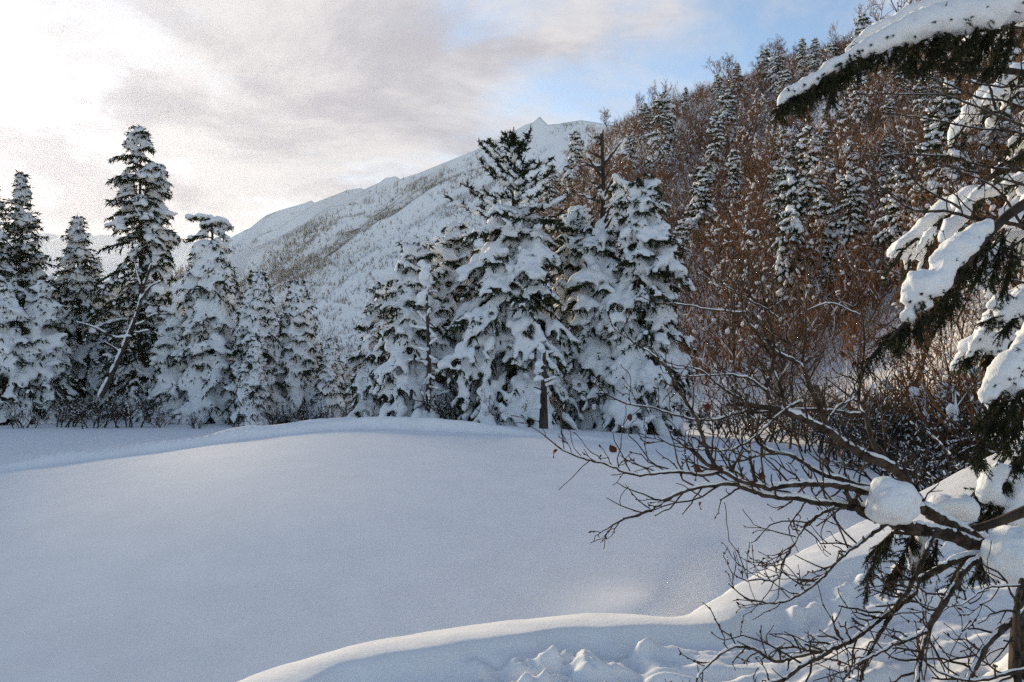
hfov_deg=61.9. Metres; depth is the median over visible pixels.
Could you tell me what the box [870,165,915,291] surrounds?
fir tree
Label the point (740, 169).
fir tree
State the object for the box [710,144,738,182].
bare tree
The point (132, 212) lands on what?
fir tree
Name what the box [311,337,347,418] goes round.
fir tree
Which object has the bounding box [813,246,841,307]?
fir tree
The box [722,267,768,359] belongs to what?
bare tree
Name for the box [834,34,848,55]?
bare tree
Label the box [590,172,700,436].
fir tree
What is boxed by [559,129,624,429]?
dead topped fir
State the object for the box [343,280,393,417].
fir tree
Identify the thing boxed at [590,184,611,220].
bare tree
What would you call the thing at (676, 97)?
bare tree
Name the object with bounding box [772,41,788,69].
bare tree
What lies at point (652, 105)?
bare tree
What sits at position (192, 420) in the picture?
bare bush
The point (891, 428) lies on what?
bare bush
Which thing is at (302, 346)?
fir tree
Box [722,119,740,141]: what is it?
bare tree
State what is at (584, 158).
bare tree
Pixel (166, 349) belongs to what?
fir tree
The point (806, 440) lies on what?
bare bush
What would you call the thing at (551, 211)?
bare tree
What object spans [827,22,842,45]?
bare tree
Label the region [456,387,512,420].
bare bush
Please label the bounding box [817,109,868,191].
bare tree
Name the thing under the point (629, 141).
fir tree
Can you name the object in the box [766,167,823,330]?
fir tree
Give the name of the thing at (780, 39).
bare tree
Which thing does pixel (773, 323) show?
bare tree
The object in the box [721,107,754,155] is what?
bare tree
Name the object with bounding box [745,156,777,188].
bare tree
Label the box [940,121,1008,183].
bare tree
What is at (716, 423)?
bare bush
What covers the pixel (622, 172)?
bare tree
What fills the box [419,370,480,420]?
bare bush
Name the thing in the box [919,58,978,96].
bare tree
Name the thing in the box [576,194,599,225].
bare tree
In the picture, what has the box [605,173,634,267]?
fir tree
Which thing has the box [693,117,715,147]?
bare tree
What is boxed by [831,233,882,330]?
bare tree
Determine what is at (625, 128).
bare tree
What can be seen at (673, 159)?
bare tree
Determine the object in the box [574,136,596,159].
bare tree
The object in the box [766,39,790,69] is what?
bare tree
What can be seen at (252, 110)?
sky
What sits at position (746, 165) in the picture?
bare tree
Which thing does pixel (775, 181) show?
fir tree
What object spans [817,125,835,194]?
fir tree
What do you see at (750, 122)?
bare tree
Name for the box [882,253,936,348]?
bare tree
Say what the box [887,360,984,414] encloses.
bare tree
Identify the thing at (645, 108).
fir tree
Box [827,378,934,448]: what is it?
bare bush
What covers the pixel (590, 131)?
bare tree
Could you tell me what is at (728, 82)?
bare tree
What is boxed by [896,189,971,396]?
bare tree
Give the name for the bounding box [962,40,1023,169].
fir tree
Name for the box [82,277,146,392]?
fir tree
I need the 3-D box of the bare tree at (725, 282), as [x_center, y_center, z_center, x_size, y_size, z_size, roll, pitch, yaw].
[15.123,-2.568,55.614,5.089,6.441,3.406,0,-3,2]
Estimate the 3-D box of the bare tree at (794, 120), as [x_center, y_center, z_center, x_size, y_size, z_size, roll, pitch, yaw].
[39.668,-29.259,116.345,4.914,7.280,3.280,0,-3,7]
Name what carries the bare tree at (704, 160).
on the ground
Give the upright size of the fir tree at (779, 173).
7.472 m
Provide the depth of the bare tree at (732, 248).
64.94 m
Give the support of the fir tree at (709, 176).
on the ground
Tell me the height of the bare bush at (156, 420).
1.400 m
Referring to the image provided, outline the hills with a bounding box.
[0,227,195,282]
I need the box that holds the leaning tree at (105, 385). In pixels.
[76,261,166,397]
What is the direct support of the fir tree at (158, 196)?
on the ground
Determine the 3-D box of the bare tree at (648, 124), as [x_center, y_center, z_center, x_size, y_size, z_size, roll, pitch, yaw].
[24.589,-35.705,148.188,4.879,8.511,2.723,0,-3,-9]
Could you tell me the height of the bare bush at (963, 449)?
2.729 m
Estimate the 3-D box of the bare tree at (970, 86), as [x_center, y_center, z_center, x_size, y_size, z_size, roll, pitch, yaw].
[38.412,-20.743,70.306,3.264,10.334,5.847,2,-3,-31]
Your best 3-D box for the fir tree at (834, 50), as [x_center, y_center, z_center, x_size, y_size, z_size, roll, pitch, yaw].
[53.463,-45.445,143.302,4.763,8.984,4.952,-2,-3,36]
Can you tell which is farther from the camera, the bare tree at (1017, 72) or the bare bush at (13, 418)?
the bare bush at (13, 418)
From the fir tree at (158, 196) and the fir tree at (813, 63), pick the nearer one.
the fir tree at (158, 196)
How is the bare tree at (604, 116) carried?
on the ground
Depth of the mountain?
866.53 m
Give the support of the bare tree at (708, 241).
on the ground
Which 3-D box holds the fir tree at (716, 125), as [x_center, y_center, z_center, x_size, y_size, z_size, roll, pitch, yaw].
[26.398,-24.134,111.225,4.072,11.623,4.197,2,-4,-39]
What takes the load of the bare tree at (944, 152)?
on the ground
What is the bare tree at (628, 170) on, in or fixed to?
on the ground
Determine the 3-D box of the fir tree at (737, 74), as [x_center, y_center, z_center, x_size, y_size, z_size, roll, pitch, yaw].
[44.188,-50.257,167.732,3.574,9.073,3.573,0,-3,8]
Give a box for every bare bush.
[1,394,46,428]
[33,387,95,427]
[64,398,127,428]
[100,373,172,427]
[143,411,172,427]
[186,413,208,428]
[264,398,295,424]
[294,396,330,421]
[319,404,352,417]
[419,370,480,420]
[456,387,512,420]
[675,384,741,437]
[701,367,778,434]
[741,386,816,442]
[751,374,837,436]
[771,411,847,453]
[802,382,872,441]
[804,379,917,469]
[814,374,924,459]
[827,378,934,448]
[828,414,949,486]
[851,385,978,464]
[882,394,973,457]
[882,439,992,491]
[887,400,1003,482]
[896,352,1006,462]
[912,396,1007,472]
[914,435,970,490]
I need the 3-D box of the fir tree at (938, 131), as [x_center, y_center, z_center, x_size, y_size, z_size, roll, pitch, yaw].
[25.456,-9.226,48.757,5.132,11.542,4.979,0,-3,-9]
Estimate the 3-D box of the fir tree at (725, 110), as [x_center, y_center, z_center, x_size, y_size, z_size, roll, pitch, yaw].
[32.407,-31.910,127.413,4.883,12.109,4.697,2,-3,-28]
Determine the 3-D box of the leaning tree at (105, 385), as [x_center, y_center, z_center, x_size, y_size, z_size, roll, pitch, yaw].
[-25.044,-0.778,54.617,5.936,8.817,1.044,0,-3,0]
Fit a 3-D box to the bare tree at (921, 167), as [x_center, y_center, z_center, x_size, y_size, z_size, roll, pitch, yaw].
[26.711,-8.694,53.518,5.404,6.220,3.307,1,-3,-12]
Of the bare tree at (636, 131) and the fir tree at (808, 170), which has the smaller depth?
the fir tree at (808, 170)
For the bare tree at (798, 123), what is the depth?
103.39 m
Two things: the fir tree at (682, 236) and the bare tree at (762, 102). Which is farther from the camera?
the bare tree at (762, 102)
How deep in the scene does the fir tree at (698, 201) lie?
85.51 m
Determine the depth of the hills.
2881.85 m
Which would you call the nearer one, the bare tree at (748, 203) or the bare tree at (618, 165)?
the bare tree at (748, 203)
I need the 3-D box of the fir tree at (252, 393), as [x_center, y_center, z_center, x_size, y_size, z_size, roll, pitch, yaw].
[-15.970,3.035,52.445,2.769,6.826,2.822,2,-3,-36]
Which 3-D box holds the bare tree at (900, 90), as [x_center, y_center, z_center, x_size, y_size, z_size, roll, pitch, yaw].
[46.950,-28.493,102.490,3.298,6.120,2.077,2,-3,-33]
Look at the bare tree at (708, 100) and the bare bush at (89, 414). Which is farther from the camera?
the bare tree at (708, 100)
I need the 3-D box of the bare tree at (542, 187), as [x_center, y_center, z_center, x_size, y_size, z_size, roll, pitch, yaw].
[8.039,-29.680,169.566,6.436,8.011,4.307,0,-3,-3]
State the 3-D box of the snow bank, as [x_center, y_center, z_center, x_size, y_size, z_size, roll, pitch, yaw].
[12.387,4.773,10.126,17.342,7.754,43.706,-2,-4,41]
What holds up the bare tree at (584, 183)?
on the ground
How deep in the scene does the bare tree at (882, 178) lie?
59.46 m
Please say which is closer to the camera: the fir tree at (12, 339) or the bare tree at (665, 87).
the fir tree at (12, 339)
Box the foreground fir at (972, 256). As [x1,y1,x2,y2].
[765,0,1023,608]
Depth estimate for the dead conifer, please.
33.42 m
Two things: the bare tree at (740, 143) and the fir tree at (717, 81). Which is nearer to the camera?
the bare tree at (740, 143)
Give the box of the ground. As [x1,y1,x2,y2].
[0,40,1023,681]
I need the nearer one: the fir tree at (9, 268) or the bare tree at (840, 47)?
the fir tree at (9, 268)
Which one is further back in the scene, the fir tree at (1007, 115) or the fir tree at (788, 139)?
the fir tree at (788, 139)
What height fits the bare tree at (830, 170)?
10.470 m
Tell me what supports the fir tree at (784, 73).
on the ground
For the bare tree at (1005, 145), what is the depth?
54.45 m
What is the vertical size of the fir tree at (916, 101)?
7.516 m
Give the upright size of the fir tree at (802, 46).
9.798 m
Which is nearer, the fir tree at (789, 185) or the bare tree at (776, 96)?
the fir tree at (789, 185)
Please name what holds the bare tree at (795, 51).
on the ground
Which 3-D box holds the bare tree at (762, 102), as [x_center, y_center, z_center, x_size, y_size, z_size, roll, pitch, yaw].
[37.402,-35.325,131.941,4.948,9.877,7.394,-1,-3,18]
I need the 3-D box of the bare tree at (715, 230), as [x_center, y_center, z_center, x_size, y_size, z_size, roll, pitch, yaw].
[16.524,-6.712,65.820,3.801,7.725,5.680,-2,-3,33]
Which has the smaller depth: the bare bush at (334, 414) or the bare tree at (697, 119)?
the bare bush at (334, 414)
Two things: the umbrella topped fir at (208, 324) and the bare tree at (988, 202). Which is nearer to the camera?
the bare tree at (988, 202)
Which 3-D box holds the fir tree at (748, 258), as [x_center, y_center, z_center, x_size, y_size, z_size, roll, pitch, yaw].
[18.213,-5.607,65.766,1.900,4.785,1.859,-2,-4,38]
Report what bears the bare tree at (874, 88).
on the ground
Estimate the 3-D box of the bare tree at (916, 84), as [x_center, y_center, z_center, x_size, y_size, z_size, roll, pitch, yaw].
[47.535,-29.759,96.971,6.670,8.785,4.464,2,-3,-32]
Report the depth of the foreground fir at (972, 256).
5.17 m
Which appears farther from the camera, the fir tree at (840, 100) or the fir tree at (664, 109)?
the fir tree at (664, 109)
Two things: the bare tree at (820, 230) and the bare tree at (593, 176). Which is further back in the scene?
the bare tree at (593, 176)
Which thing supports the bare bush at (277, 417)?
on the ground
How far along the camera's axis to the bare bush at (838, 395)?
35.99 m
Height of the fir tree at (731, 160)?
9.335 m
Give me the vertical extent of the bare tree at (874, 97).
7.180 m
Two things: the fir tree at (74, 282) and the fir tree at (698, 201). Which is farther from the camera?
the fir tree at (698, 201)
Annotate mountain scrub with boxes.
[134,121,592,365]
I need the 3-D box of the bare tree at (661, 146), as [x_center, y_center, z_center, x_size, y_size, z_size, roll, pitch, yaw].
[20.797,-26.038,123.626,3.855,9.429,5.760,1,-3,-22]
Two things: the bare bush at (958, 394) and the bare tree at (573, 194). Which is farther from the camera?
the bare tree at (573, 194)
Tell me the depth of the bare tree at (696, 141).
124.80 m
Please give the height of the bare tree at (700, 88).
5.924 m
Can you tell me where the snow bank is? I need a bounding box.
[238,451,1023,681]
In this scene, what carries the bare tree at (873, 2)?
on the ground
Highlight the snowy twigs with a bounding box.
[537,29,1023,459]
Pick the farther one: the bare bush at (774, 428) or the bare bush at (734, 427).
the bare bush at (734, 427)
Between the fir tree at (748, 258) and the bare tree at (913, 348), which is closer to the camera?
the bare tree at (913, 348)
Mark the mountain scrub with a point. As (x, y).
(282, 276)
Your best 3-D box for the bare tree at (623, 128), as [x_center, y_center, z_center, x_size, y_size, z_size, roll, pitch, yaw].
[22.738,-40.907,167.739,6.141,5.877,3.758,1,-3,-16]
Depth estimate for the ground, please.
15.14 m
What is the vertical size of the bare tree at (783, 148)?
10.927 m
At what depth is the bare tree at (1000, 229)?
39.57 m
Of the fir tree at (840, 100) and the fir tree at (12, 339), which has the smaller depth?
the fir tree at (12, 339)
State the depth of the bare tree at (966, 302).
32.67 m
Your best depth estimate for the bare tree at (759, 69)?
156.19 m
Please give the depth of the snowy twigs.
61.67 m
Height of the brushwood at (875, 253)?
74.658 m
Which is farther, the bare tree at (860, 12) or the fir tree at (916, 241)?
the bare tree at (860, 12)
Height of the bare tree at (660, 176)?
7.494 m
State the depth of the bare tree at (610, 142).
147.89 m
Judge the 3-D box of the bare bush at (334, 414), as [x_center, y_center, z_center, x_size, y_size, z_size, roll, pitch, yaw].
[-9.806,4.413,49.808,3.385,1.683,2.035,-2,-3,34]
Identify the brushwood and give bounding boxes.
[534,16,1023,475]
[535,36,1020,452]
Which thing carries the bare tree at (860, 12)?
on the ground
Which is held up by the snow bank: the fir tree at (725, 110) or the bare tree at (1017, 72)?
the bare tree at (1017, 72)
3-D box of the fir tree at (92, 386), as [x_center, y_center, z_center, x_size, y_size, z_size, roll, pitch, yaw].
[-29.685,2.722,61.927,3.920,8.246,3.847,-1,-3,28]
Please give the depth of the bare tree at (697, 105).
151.55 m
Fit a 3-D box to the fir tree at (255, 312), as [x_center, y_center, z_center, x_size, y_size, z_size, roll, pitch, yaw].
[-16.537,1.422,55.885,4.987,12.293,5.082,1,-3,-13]
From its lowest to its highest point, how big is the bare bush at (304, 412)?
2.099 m
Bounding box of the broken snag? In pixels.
[530,343,556,428]
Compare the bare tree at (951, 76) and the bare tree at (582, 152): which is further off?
the bare tree at (582, 152)
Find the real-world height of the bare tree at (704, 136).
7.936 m
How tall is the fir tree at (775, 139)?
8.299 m
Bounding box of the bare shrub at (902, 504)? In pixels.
[511,220,1023,681]
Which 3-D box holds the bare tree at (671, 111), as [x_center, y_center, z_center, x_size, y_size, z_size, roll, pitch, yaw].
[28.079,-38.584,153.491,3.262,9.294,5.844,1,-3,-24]
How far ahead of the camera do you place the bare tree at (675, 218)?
90.19 m
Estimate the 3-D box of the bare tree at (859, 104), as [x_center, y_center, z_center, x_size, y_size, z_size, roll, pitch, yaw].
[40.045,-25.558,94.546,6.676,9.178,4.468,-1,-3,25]
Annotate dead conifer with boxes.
[408,259,450,417]
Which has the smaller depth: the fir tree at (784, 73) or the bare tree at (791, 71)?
the fir tree at (784, 73)
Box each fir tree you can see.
[0,170,68,400]
[0,190,31,385]
[0,275,57,425]
[8,276,90,423]
[48,281,71,326]
[50,214,120,410]
[77,323,121,415]
[82,125,185,421]
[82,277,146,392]
[89,257,104,302]
[108,161,179,395]
[139,298,192,423]
[218,270,287,425]
[222,262,242,362]
[229,335,273,426]
[274,279,323,423]
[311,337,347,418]
[339,357,356,414]
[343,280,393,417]
[372,235,458,419]
[430,220,477,419]
[436,126,583,429]
[541,163,562,229]
[544,205,594,427]
[559,128,586,188]
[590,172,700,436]
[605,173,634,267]
[621,133,642,179]
[632,103,653,148]
[642,90,678,173]
[673,221,692,275]
[676,166,717,252]
[680,86,689,118]
[702,111,727,188]
[704,171,716,226]
[708,74,722,110]
[717,89,744,153]
[718,149,744,219]
[719,83,730,108]
[725,164,745,197]
[730,63,744,102]
[733,240,756,281]
[754,49,772,92]
[762,50,789,100]
[763,171,784,233]
[765,128,782,175]
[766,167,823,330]
[768,159,793,241]
[772,125,802,167]
[774,69,792,126]
[785,125,834,242]
[793,37,808,80]
[805,37,823,74]
[806,196,843,278]
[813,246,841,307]
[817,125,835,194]
[819,107,832,135]
[822,44,841,61]
[827,166,872,282]
[833,110,846,139]
[834,74,856,118]
[842,73,876,139]
[845,150,862,197]
[853,13,871,60]
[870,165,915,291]
[873,137,908,224]
[880,21,1023,464]
[881,95,897,133]
[893,71,912,112]
[902,80,995,264]
[906,73,930,131]
[919,73,940,106]
[920,120,945,171]
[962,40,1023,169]
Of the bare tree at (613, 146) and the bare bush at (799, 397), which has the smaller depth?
the bare bush at (799, 397)
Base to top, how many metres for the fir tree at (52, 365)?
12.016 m
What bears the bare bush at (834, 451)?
on the ground
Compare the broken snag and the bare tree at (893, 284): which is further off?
the bare tree at (893, 284)
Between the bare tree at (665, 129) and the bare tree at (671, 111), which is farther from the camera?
the bare tree at (671, 111)
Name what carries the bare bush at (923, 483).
on the ground
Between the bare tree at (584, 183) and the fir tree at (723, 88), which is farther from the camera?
the fir tree at (723, 88)
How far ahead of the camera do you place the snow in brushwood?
57.11 m
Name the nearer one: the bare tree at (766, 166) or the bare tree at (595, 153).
the bare tree at (766, 166)
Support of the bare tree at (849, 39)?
on the ground
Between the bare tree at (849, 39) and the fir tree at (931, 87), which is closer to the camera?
the fir tree at (931, 87)
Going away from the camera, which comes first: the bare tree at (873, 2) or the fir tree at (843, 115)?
the fir tree at (843, 115)
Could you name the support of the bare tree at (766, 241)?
on the ground
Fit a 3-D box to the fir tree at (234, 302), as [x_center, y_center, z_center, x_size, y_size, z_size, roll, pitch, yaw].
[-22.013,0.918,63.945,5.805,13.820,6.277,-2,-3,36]
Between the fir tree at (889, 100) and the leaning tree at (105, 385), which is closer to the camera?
the leaning tree at (105, 385)
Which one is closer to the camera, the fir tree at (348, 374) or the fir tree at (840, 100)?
the fir tree at (348, 374)
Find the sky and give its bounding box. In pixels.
[0,0,918,241]
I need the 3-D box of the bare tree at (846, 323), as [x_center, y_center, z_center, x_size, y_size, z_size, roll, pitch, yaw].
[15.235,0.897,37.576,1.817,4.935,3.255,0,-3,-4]
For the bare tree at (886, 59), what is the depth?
126.54 m
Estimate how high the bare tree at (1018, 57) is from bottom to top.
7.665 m
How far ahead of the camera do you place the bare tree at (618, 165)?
119.71 m
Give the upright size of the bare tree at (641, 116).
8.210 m
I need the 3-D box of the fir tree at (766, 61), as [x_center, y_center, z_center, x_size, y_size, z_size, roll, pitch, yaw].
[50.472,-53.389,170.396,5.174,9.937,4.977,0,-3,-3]
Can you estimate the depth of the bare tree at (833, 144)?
82.30 m
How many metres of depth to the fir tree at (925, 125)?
61.92 m
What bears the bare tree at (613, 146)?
on the ground
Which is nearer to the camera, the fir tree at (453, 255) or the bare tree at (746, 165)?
the fir tree at (453, 255)
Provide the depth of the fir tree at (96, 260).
74.20 m
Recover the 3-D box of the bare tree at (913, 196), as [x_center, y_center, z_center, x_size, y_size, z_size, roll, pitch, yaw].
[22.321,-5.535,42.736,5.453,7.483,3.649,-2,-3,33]
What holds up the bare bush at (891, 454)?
on the ground
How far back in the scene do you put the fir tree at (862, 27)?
150.68 m
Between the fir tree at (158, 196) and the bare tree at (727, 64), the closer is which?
the fir tree at (158, 196)
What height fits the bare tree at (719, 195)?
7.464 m
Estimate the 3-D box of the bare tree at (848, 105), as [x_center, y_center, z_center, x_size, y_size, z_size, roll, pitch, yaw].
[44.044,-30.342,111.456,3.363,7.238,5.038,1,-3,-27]
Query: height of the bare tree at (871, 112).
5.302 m
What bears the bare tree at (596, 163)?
on the ground
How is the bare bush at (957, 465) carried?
on the ground
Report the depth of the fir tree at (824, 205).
57.71 m
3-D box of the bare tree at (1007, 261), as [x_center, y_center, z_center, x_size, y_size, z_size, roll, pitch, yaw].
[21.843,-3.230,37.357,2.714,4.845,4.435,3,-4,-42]
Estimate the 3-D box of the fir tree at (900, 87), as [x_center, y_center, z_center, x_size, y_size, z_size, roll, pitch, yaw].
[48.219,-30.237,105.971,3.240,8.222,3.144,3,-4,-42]
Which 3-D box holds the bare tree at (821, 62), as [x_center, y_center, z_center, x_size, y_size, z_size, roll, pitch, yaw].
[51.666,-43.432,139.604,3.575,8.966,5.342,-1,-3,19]
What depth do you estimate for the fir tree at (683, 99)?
168.45 m
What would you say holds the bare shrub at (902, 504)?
on the snow bank
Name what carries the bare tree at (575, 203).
on the ground
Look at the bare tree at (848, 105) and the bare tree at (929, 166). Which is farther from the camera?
the bare tree at (848, 105)
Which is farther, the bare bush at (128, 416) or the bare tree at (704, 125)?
the bare tree at (704, 125)
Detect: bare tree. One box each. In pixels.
[538,178,556,197]
[538,205,554,216]
[539,180,581,214]
[560,199,595,222]
[561,180,574,204]
[572,153,590,182]
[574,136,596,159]
[574,160,594,193]
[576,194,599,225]
[581,139,617,195]
[583,130,604,150]
[583,170,613,203]
[584,125,597,147]
[587,140,610,170]
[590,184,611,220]
[592,151,629,199]
[600,109,611,132]
[604,126,627,159]
[607,145,619,176]
[608,119,635,139]
[610,154,638,181]
[614,122,637,134]
[617,158,655,181]
[627,111,644,148]
[632,103,643,121]
[635,91,644,110]
[641,115,664,133]
[644,130,670,177]
[646,96,657,118]
[647,79,674,108]
[650,123,683,160]
[654,160,676,211]
[659,101,677,129]
[659,141,685,175]
[661,201,682,229]
[668,84,688,111]
[678,111,699,150]
[680,94,709,136]
[685,210,737,287]
[686,120,711,164]
[686,121,713,150]
[690,110,706,130]
[690,142,716,169]
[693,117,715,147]
[697,81,705,109]
[700,148,713,166]
[702,203,751,292]
[703,90,717,119]
[703,251,785,345]
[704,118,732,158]
[705,57,724,77]
[707,175,744,221]
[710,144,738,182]
[719,225,762,276]
[720,66,749,105]
[721,53,735,79]
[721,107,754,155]
[721,218,789,312]
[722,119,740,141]
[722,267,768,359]
[722,295,839,396]
[723,216,792,357]
[725,132,761,164]
[725,180,777,253]
[727,120,763,178]
[730,156,770,202]
[733,81,757,104]
[735,108,763,143]
[735,165,776,213]
[737,83,769,135]
[740,182,768,292]
[742,129,777,239]
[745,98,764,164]
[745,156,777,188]
[748,57,769,94]
[751,101,767,136]
[755,104,800,175]
[757,36,782,63]
[761,216,786,267]
[763,104,790,145]
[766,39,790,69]
[769,83,783,113]
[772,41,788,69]
[774,103,822,137]
[780,54,798,81]
[780,206,832,339]
[782,109,811,150]
[787,102,819,140]
[791,42,800,62]
[793,97,843,163]
[800,106,902,211]
[810,0,1023,316]
[816,49,832,94]
[816,136,838,159]
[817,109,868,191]
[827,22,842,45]
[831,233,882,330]
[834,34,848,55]
[834,39,844,54]
[836,307,884,394]
[838,82,864,126]
[839,28,857,46]
[841,74,904,127]
[852,3,870,34]
[852,97,884,124]
[862,78,882,104]
[864,0,889,24]
[865,81,890,122]
[866,168,921,205]
[867,59,905,126]
[873,49,899,70]
[878,321,936,390]
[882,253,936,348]
[886,150,985,251]
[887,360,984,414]
[890,80,908,104]
[894,140,947,203]
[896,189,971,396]
[896,340,955,402]
[897,49,947,88]
[900,154,1000,285]
[904,150,964,197]
[907,129,946,164]
[908,141,958,195]
[914,99,960,148]
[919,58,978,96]
[927,289,987,383]
[930,40,966,102]
[936,154,1017,286]
[938,56,993,99]
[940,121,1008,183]
[956,283,987,376]
[975,199,1011,291]
[976,139,1015,206]
[993,229,1021,284]
[1009,29,1023,62]
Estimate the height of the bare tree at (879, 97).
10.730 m
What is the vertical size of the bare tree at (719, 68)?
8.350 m
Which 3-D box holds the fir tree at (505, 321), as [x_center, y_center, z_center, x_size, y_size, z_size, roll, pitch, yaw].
[0.198,-1.021,34.197,6.326,15.472,6.115,0,-3,10]
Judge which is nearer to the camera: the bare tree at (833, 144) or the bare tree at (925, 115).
the bare tree at (925, 115)
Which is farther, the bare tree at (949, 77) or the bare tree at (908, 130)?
the bare tree at (949, 77)
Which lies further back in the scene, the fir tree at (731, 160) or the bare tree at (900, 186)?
the fir tree at (731, 160)
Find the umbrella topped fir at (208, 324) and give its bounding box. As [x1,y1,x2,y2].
[169,213,238,424]
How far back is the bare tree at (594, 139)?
180.82 m
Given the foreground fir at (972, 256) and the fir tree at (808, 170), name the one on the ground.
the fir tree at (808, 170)
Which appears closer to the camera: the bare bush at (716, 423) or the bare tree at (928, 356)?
the bare tree at (928, 356)
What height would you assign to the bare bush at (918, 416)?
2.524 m
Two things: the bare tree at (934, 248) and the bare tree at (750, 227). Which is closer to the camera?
the bare tree at (934, 248)
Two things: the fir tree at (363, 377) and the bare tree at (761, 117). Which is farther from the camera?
the bare tree at (761, 117)
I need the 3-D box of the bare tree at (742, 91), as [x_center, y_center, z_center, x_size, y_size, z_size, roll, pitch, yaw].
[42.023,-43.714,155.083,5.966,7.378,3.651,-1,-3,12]
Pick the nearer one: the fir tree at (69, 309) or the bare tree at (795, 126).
the fir tree at (69, 309)
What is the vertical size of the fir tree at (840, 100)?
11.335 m
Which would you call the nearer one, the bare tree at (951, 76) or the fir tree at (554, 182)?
the bare tree at (951, 76)
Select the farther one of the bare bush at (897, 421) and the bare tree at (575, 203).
the bare tree at (575, 203)
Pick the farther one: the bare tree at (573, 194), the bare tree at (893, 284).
the bare tree at (573, 194)
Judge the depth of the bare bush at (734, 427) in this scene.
42.26 m
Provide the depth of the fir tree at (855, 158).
68.73 m
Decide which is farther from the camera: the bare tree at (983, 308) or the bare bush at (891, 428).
the bare tree at (983, 308)
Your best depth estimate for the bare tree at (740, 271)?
52.17 m
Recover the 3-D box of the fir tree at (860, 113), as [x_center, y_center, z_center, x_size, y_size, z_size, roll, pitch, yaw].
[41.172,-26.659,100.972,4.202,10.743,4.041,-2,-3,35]
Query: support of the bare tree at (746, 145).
on the ground
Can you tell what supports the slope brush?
on the ground
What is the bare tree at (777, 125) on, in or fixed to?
on the ground
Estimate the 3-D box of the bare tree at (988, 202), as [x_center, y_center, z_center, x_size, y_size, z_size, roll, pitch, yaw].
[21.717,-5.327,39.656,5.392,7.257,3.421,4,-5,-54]
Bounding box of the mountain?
[133,117,613,378]
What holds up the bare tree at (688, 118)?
on the ground
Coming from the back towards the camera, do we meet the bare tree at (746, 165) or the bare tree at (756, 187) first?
the bare tree at (746, 165)
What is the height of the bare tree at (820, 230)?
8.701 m
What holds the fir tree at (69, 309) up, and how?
on the ground
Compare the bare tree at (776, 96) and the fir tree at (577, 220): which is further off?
the bare tree at (776, 96)
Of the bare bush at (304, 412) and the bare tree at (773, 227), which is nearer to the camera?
the bare bush at (304, 412)
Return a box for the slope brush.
[750,197,1023,467]
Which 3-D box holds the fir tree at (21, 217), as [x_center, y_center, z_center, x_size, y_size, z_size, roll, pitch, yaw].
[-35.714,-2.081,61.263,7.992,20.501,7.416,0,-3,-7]
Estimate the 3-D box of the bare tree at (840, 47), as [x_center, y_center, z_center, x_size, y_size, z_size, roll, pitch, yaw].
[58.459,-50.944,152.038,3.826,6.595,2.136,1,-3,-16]
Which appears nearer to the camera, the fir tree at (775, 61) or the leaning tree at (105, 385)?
the leaning tree at (105, 385)
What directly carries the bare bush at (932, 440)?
on the ground
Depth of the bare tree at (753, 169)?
74.58 m
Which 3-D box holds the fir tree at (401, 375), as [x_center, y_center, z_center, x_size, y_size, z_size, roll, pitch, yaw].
[-4.065,0.374,36.103,3.804,9.973,3.983,0,-3,-1]
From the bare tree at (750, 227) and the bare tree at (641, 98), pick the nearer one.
the bare tree at (750, 227)
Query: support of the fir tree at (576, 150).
on the ground
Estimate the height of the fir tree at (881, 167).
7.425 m
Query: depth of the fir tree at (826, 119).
104.86 m
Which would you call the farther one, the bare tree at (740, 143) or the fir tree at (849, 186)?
the bare tree at (740, 143)
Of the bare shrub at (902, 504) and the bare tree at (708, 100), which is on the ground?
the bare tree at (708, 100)
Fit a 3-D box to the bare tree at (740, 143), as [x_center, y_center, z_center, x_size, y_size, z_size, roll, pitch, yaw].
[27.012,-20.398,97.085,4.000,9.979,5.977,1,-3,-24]
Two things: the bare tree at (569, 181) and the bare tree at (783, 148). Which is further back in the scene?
the bare tree at (569, 181)
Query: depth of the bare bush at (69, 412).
52.13 m
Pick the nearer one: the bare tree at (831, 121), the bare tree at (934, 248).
the bare tree at (934, 248)
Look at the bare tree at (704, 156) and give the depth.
113.61 m

